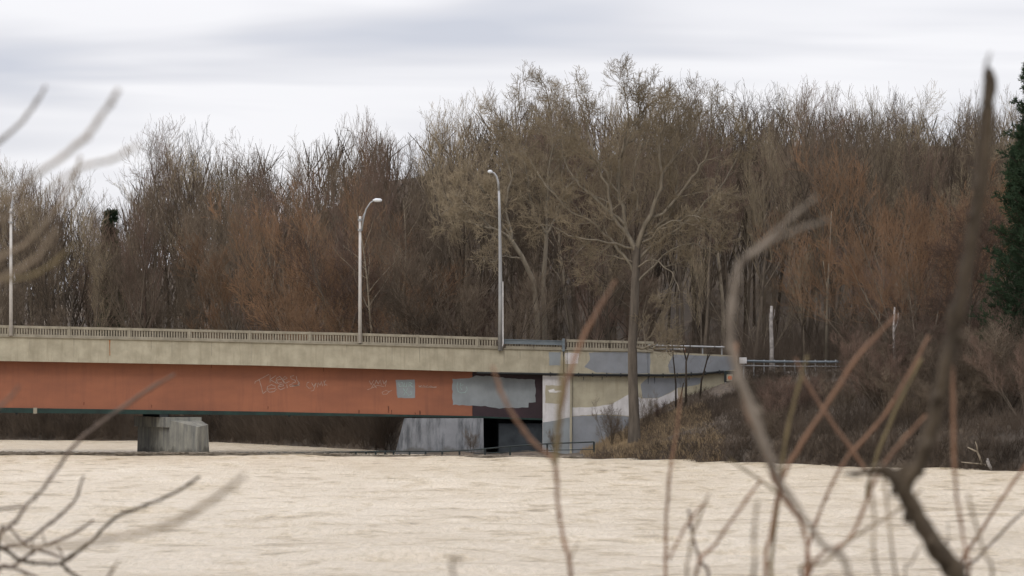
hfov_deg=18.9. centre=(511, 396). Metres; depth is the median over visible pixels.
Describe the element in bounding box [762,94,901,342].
bare tree
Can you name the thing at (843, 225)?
bare tree
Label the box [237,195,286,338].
bare tree
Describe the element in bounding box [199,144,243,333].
bare tree
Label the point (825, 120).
bare tree
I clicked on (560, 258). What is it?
bare tree
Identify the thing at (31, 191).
bare tree
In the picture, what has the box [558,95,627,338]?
bare tree
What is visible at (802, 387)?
bare bush
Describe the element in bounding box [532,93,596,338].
bare tree
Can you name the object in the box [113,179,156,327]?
bare tree
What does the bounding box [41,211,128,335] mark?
bare tree
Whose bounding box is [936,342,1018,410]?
bare bush
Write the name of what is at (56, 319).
bare tree
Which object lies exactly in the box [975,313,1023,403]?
bare bush
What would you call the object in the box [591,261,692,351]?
bare tree
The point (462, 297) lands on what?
bare tree
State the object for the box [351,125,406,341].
bare tree
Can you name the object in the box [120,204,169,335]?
bare tree
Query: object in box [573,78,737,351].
bare tree
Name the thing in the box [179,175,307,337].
bare tree
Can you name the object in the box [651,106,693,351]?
bare tree
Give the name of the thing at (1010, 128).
bare tree
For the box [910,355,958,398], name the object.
bare bush
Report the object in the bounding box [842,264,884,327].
bare tree
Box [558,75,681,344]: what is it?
bare tree
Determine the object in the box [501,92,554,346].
bare tree
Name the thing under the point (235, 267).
bare tree
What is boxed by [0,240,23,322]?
bare tree
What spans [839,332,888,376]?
bare bush
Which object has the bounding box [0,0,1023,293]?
sky
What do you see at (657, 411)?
leafless shrub
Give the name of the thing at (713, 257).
bare tree
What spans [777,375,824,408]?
bare bush
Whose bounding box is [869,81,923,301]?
bare tree
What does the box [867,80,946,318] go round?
bare tree
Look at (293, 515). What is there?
water
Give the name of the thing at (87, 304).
bare tree
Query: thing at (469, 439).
leafless shrub
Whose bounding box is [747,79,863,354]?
bare tree
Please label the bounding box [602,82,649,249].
bare tree
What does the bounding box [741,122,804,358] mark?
bare tree
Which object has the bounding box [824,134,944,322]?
bare tree
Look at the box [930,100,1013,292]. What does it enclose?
bare tree
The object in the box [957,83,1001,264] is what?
bare tree
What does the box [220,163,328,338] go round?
bare tree
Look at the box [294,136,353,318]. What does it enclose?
bare tree
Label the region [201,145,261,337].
bare tree
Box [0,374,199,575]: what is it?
bare shrub
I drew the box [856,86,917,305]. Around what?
bare tree
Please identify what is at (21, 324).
bare tree
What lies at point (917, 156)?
bare tree
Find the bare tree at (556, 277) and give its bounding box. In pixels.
[519,92,577,375]
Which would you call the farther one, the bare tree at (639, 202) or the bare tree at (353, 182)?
the bare tree at (353, 182)
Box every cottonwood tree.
[428,94,539,346]
[488,61,612,375]
[503,54,766,444]
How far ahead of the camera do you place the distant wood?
343.89 m
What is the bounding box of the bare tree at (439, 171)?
[411,88,545,342]
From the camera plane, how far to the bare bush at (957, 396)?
193.65 m
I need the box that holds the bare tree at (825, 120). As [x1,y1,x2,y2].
[806,83,848,284]
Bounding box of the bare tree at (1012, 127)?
[1002,102,1023,158]
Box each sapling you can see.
[0,85,138,282]
[667,335,676,409]
[677,318,696,405]
[699,338,720,398]
[844,52,996,575]
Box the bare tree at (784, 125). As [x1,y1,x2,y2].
[709,91,799,331]
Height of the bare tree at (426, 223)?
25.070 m
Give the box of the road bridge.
[0,325,732,453]
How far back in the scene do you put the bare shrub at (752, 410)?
6.19 m
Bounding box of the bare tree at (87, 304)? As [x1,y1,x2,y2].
[70,216,111,335]
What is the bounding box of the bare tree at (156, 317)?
[118,292,173,336]
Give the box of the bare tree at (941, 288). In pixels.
[886,256,1005,322]
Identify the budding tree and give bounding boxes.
[172,223,386,340]
[205,182,423,341]
[748,196,995,350]
[790,132,1015,339]
[910,195,1012,396]
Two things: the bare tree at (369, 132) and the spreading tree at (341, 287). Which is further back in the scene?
the bare tree at (369, 132)
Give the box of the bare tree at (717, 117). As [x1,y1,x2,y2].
[695,81,743,313]
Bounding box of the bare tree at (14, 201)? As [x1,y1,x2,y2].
[0,167,28,284]
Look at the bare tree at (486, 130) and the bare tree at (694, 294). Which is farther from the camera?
the bare tree at (486, 130)
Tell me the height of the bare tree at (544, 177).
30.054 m
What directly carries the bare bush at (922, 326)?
on the ground at (720, 390)
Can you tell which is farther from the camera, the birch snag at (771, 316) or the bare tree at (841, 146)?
the bare tree at (841, 146)
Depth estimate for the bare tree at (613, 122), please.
280.26 m
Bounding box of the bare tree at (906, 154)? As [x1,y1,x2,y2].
[873,94,948,289]
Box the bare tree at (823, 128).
[791,103,846,349]
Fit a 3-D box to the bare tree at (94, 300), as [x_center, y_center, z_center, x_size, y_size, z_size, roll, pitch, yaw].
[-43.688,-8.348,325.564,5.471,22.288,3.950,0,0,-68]
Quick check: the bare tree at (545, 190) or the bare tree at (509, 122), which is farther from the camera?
the bare tree at (545, 190)
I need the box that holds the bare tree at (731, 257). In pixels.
[697,83,761,338]
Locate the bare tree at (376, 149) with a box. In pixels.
[335,125,400,333]
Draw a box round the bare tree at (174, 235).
[150,162,209,332]
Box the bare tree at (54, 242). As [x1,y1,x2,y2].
[16,194,65,334]
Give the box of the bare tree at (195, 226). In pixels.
[170,176,288,329]
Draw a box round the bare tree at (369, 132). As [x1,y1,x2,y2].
[335,105,398,314]
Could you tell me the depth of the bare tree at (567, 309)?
271.79 m
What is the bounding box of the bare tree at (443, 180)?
[390,107,539,334]
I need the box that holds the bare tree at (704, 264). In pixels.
[651,108,761,332]
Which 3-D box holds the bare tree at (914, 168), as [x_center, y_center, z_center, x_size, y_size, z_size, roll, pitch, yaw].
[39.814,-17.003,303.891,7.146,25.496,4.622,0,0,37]
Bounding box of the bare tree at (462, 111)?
[434,92,486,327]
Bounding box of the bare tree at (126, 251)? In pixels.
[78,194,180,332]
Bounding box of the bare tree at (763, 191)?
[723,83,804,340]
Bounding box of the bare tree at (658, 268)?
[624,71,739,346]
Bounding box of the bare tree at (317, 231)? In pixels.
[264,169,398,340]
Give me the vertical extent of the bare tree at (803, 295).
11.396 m
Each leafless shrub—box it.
[461,429,479,452]
[544,428,562,453]
[591,397,622,445]
[613,414,628,441]
[639,391,657,426]
[654,400,667,417]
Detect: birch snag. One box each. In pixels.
[769,306,774,372]
[892,307,898,397]
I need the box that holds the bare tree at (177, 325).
[76,237,289,422]
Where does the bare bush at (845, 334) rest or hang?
on the ground at (720, 390)
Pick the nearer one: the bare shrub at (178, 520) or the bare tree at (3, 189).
the bare shrub at (178, 520)
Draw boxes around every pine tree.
[92,208,126,335]
[966,62,1023,374]
[986,143,1023,330]
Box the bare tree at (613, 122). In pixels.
[592,87,663,292]
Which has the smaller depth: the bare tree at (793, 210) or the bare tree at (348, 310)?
the bare tree at (793, 210)
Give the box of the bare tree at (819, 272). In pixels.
[799,111,852,355]
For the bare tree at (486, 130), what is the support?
on the ground at (720, 390)
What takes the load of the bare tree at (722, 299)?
on the ground at (720, 390)
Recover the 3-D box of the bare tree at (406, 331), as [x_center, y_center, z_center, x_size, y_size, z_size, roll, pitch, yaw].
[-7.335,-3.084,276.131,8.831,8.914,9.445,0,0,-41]
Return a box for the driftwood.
[962,442,992,470]
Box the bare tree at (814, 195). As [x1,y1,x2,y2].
[782,94,831,341]
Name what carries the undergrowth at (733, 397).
on the ground at (720, 390)
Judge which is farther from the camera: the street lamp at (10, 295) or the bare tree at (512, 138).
the bare tree at (512, 138)
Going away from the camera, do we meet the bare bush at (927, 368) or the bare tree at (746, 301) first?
the bare bush at (927, 368)
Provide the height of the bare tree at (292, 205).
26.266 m
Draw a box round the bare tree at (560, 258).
[505,104,577,333]
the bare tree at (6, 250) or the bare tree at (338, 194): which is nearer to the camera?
the bare tree at (338, 194)
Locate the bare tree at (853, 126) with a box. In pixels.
[815,111,885,296]
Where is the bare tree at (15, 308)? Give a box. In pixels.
[0,281,43,333]
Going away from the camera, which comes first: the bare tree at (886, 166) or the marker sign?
the marker sign
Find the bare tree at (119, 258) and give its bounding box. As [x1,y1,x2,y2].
[88,228,138,335]
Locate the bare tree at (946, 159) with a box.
[888,96,1002,272]
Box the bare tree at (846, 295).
[816,120,863,331]
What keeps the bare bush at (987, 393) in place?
on the ground at (720, 390)
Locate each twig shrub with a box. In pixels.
[450,280,616,575]
[663,390,776,575]
[734,314,929,575]
[798,366,1023,575]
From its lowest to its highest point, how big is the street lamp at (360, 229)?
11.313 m
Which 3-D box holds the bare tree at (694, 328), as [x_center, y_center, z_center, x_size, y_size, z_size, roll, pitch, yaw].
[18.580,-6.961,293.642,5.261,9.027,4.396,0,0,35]
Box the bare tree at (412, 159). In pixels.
[378,138,430,339]
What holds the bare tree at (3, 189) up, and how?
on the ground at (720, 390)
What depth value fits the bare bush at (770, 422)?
204.54 m
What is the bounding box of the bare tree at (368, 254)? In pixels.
[314,171,419,341]
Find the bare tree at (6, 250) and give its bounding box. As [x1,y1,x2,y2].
[0,195,18,321]
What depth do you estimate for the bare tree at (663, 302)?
290.30 m
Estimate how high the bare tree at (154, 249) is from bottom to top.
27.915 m
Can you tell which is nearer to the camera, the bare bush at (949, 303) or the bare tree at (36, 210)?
the bare bush at (949, 303)
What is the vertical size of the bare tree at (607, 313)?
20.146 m
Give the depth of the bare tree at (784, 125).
311.54 m
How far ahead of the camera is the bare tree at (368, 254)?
268.34 m
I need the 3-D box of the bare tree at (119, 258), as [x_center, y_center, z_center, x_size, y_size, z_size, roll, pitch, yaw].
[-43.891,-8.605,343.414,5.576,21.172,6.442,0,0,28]
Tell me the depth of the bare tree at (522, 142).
282.15 m
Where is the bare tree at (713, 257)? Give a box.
[685,120,750,353]
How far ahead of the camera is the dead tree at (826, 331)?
257.94 m
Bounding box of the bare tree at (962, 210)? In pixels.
[916,164,1022,313]
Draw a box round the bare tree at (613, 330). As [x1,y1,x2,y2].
[594,110,658,347]
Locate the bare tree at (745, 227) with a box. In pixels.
[703,84,787,341]
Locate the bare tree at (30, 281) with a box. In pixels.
[0,206,77,333]
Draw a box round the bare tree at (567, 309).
[490,140,600,346]
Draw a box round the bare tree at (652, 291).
[578,241,673,351]
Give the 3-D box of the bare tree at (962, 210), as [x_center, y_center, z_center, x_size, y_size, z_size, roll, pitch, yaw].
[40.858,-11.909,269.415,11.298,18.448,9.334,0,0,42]
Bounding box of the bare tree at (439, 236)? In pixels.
[417,216,459,342]
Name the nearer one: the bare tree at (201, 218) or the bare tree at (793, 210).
the bare tree at (793, 210)
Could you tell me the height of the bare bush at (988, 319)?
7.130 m
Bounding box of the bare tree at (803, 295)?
[790,243,816,368]
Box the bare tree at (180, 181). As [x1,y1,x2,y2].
[165,151,275,338]
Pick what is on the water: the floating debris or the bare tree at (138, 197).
the floating debris
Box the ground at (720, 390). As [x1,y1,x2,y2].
[0,146,1023,470]
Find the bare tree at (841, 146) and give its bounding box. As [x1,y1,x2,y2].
[824,81,875,324]
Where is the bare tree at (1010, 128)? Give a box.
[996,89,1023,186]
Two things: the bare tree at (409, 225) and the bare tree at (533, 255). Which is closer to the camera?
the bare tree at (533, 255)
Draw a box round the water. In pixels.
[0,440,1023,575]
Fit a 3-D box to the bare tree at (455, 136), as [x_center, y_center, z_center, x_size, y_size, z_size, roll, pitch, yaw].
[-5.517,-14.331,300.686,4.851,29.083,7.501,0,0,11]
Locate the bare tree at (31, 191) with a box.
[0,161,67,322]
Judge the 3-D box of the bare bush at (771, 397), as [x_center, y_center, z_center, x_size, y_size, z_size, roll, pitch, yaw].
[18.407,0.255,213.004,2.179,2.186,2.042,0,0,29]
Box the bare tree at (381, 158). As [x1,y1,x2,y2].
[347,106,403,291]
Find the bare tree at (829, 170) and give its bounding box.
[753,83,903,365]
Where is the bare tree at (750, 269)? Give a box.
[724,109,790,348]
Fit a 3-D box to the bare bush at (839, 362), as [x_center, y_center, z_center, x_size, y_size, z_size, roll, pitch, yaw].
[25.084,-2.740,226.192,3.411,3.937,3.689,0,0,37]
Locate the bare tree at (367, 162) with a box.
[327,118,409,245]
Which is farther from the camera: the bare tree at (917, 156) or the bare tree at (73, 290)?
the bare tree at (73, 290)
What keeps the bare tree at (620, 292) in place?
on the ground at (720, 390)
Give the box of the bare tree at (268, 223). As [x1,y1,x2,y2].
[211,172,319,338]
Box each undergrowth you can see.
[0,413,408,450]
[210,375,618,441]
[583,428,1023,470]
[612,299,991,376]
[639,366,839,465]
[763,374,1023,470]
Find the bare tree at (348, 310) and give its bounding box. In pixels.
[315,259,392,341]
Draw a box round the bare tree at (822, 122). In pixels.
[808,112,884,336]
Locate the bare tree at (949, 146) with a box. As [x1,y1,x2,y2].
[903,96,978,315]
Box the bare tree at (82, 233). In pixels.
[0,180,120,333]
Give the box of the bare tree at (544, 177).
[521,90,587,338]
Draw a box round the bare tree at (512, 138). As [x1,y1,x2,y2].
[448,79,590,345]
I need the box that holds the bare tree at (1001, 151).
[969,84,1021,287]
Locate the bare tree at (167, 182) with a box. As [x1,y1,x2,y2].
[123,116,217,337]
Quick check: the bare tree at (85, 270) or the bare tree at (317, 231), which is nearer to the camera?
the bare tree at (317, 231)
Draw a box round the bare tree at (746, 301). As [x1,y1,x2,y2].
[680,252,820,364]
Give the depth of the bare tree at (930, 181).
267.92 m
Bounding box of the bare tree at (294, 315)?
[229,251,468,425]
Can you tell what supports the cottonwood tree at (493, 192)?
on the ground at (720, 390)
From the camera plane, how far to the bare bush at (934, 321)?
226.73 m
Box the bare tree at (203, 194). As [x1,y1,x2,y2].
[159,157,226,337]
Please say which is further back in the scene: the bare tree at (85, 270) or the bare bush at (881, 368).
the bare tree at (85, 270)
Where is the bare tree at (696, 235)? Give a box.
[682,124,727,348]
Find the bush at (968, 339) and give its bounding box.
[960,317,1023,409]
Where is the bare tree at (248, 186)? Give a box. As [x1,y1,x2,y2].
[193,133,343,334]
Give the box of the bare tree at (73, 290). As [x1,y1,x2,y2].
[22,187,127,334]
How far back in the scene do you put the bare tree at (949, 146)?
293.01 m
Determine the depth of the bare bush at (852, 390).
210.46 m
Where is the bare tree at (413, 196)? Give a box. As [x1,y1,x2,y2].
[364,163,445,342]
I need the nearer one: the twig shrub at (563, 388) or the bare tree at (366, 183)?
the twig shrub at (563, 388)
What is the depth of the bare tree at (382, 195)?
295.69 m
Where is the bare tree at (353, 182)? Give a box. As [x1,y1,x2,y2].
[327,136,396,339]
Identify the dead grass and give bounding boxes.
[576,401,698,459]
[603,401,725,461]
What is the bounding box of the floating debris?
[0,451,582,457]
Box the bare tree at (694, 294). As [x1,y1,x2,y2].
[617,81,721,352]
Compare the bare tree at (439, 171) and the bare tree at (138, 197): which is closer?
the bare tree at (439, 171)
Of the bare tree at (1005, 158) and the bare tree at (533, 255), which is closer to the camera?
the bare tree at (533, 255)
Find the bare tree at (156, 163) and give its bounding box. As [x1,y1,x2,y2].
[119,115,242,337]
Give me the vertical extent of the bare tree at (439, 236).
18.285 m
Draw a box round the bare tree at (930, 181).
[896,123,954,324]
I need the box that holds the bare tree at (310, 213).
[285,148,339,325]
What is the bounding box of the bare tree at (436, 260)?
[369,204,473,419]
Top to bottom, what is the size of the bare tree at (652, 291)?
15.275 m
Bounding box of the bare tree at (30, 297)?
[5,160,58,323]
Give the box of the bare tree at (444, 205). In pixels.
[413,129,460,339]
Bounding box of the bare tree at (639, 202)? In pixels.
[609,101,679,304]
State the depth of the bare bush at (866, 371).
204.48 m
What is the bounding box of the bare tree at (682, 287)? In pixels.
[648,88,706,352]
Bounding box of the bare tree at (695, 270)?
[682,229,710,353]
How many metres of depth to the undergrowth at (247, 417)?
280.11 m
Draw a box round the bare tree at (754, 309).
[740,93,773,325]
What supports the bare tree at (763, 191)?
on the ground at (720, 390)
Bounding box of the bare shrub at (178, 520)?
[0,473,245,550]
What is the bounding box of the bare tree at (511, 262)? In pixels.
[474,136,554,345]
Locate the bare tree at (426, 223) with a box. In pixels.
[398,143,446,331]
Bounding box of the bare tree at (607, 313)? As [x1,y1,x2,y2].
[556,196,655,376]
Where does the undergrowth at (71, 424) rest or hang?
on the ground at (720, 390)
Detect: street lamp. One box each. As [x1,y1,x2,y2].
[9,198,12,335]
[358,198,381,342]
[488,170,503,350]
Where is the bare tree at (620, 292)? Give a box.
[578,244,673,376]
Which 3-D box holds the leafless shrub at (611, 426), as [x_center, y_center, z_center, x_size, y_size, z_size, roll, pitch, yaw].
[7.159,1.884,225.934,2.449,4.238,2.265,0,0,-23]
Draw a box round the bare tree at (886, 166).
[844,98,902,333]
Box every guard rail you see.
[649,344,723,373]
[739,357,837,374]
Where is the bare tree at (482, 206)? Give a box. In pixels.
[431,118,569,342]
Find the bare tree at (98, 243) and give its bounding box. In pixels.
[80,200,126,335]
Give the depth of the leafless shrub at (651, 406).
229.73 m
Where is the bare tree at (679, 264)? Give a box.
[655,115,704,352]
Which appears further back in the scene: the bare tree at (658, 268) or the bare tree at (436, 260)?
the bare tree at (658, 268)
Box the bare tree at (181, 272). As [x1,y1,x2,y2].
[165,210,211,328]
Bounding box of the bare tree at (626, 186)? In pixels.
[601,98,654,347]
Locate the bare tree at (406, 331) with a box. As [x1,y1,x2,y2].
[373,316,480,344]
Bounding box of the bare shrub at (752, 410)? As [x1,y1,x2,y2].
[723,196,851,575]
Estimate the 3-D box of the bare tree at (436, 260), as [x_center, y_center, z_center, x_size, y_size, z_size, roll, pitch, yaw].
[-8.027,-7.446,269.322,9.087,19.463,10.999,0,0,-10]
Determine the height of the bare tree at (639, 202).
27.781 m
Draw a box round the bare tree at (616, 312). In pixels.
[534,135,697,347]
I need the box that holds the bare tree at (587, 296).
[566,231,613,347]
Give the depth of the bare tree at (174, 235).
333.64 m
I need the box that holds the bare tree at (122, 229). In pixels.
[95,199,138,320]
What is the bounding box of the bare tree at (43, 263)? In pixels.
[19,200,75,334]
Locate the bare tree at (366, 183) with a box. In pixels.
[344,127,398,317]
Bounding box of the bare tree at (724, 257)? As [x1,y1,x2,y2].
[677,136,759,353]
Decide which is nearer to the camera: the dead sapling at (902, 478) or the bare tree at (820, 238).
the dead sapling at (902, 478)
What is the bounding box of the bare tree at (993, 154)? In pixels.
[946,124,1011,292]
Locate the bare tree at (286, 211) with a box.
[240,152,318,327]
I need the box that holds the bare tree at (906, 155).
[852,84,964,308]
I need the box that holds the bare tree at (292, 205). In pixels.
[226,153,334,327]
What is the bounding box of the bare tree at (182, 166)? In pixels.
[108,135,254,325]
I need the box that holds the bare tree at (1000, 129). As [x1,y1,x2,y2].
[967,93,1019,229]
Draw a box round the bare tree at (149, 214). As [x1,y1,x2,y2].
[110,164,171,336]
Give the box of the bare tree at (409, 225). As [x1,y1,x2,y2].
[327,153,459,330]
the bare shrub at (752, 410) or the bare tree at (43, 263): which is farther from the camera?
the bare tree at (43, 263)
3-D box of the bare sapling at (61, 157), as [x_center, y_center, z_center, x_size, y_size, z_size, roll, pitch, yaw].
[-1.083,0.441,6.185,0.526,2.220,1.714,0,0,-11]
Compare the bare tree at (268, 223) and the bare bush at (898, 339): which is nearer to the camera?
the bare bush at (898, 339)
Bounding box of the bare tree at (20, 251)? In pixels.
[0,174,37,413]
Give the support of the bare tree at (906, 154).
on the ground at (720, 390)
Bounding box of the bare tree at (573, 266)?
[559,98,615,345]
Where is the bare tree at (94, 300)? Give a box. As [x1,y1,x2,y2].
[84,216,117,335]
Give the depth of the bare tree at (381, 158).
328.24 m
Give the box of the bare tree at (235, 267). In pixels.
[203,221,260,338]
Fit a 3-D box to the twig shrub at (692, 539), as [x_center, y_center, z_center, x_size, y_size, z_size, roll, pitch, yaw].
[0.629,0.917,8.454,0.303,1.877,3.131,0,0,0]
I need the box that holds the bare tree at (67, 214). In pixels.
[0,162,118,334]
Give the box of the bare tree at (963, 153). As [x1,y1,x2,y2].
[944,99,987,304]
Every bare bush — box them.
[737,401,786,439]
[744,374,769,395]
[756,386,798,421]
[759,385,788,411]
[761,381,807,413]
[765,374,795,396]
[771,364,783,376]
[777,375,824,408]
[786,376,808,389]
[790,375,825,407]
[812,376,836,405]
[814,375,839,394]
[816,378,860,418]
[821,316,891,359]
[823,293,918,346]
[829,330,932,418]
[831,340,865,382]
[833,307,937,405]
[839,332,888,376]
[841,378,875,405]
[842,336,915,411]
[848,309,931,374]
[858,285,952,352]
[860,329,943,398]
[862,365,947,433]
[875,299,972,406]
[879,323,940,391]
[891,312,1023,412]
[901,349,968,405]
[904,284,1019,325]
[906,297,1023,399]
[906,332,991,414]
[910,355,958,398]
[914,305,982,355]
[915,377,990,428]
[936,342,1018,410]
[950,347,1016,415]
[962,297,1022,357]
[962,333,1023,420]
[972,320,1023,418]
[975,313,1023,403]
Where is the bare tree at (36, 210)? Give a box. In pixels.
[0,166,69,315]
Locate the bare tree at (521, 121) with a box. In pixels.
[486,71,547,345]
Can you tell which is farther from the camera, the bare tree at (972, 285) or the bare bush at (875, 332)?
the bare tree at (972, 285)
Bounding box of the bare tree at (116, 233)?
[97,223,136,334]
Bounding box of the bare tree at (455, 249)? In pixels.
[377,168,527,344]
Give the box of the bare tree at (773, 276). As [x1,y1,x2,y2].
[744,220,904,354]
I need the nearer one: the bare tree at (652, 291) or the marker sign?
the marker sign
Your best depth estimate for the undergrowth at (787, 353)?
266.68 m
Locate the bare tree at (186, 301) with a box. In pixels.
[173,261,203,336]
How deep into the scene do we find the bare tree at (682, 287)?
285.75 m
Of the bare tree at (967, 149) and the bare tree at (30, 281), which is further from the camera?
the bare tree at (30, 281)
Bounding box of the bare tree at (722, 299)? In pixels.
[671,101,751,354]
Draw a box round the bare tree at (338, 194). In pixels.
[307,160,367,325]
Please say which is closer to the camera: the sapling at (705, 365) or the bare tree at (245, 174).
the sapling at (705, 365)
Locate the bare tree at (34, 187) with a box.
[22,163,71,323]
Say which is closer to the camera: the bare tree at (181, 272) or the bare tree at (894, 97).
the bare tree at (894, 97)
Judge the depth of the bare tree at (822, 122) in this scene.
275.67 m
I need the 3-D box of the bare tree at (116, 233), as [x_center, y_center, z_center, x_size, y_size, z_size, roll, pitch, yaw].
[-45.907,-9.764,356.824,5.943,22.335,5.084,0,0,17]
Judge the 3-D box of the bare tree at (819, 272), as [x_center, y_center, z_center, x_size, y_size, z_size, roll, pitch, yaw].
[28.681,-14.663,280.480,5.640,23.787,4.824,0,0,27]
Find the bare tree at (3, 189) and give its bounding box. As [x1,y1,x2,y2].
[0,150,52,328]
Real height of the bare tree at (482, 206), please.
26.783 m
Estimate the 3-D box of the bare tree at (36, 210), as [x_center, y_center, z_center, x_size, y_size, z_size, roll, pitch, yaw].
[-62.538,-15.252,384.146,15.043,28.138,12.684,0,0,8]
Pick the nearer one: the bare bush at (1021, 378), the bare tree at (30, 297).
the bare bush at (1021, 378)
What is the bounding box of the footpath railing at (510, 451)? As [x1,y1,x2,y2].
[148,441,594,454]
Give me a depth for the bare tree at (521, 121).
295.25 m
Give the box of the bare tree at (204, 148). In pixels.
[169,115,223,333]
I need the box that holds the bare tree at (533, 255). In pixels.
[493,127,567,310]
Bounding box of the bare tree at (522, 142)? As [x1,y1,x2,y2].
[510,117,574,346]
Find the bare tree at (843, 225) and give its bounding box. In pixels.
[813,120,878,367]
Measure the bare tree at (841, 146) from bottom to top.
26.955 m
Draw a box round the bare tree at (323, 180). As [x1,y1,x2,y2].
[310,113,360,250]
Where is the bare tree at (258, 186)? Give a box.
[228,144,277,335]
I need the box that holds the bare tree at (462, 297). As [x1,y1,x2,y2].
[444,251,476,343]
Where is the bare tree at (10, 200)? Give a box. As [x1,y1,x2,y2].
[0,164,24,271]
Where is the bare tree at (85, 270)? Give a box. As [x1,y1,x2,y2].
[67,261,119,334]
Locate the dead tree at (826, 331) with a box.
[823,211,831,369]
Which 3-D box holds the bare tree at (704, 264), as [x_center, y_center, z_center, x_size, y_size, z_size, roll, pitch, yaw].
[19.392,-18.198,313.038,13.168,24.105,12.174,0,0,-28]
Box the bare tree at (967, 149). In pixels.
[926,93,1001,314]
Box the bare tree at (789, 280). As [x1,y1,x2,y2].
[764,78,815,348]
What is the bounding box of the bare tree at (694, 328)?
[687,278,736,342]
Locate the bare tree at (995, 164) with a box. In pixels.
[964,94,1007,281]
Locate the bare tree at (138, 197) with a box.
[104,136,236,337]
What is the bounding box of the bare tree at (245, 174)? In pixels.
[220,128,299,339]
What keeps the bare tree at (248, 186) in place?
on the ground at (720, 390)
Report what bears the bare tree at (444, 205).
on the ground at (720, 390)
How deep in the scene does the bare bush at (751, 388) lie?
223.81 m
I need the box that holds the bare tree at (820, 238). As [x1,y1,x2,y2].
[807,204,850,365]
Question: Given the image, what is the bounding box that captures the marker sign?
[724,371,732,382]
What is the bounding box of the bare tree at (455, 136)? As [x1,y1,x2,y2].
[431,103,478,335]
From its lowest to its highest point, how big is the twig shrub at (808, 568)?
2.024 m
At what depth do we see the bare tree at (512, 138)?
315.99 m
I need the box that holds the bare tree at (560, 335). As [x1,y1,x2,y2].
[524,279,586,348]
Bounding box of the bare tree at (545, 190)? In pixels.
[516,81,567,338]
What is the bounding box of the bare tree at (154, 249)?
[121,162,182,328]
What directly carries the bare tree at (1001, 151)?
on the ground at (720, 390)
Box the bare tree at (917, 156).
[896,124,960,321]
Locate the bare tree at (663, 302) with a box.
[593,80,766,334]
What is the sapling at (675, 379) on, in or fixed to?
on the ground at (720, 390)
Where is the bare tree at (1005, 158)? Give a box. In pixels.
[990,96,1022,292]
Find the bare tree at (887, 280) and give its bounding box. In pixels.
[822,235,999,332]
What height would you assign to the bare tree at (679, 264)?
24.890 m
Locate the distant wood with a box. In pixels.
[0,99,1020,339]
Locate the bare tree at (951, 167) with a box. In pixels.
[930,113,973,294]
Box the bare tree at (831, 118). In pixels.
[798,80,863,344]
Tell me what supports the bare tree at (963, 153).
on the ground at (720, 390)
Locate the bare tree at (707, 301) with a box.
[660,110,761,353]
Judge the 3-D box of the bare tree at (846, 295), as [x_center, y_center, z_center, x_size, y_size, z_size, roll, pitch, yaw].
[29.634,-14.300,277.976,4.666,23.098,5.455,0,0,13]
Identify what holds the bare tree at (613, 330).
on the ground at (720, 390)
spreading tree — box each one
[279,226,542,344]
[342,247,547,345]
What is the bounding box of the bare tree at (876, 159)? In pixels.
[848,88,908,320]
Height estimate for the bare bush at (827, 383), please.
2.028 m
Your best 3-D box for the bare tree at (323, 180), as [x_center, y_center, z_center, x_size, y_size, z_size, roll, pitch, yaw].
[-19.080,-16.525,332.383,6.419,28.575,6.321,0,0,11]
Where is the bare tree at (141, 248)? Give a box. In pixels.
[123,185,163,316]
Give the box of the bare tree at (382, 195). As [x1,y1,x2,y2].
[349,149,435,290]
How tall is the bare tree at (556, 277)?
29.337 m
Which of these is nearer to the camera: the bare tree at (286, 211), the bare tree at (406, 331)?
the bare tree at (406, 331)
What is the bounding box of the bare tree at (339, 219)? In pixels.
[317,185,365,338]
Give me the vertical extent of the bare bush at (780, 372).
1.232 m
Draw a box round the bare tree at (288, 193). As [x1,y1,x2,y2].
[253,155,308,330]
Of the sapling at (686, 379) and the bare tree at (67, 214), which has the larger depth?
the bare tree at (67, 214)
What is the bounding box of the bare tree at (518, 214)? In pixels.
[495,110,554,344]
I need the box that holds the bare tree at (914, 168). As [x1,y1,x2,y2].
[889,97,934,318]
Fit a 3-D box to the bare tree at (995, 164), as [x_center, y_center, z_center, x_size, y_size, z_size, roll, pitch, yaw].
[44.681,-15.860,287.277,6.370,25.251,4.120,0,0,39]
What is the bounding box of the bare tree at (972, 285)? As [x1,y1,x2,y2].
[931,241,996,312]
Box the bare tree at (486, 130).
[394,95,513,341]
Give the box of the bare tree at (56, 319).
[42,302,85,418]
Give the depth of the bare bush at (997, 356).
194.94 m
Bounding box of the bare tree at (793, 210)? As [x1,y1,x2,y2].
[761,136,819,363]
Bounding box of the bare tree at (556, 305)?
[490,92,600,346]
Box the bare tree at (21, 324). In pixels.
[8,314,41,333]
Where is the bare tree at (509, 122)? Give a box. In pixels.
[441,94,526,312]
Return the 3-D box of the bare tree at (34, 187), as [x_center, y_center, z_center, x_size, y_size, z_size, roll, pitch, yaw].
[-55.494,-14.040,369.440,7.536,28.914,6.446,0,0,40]

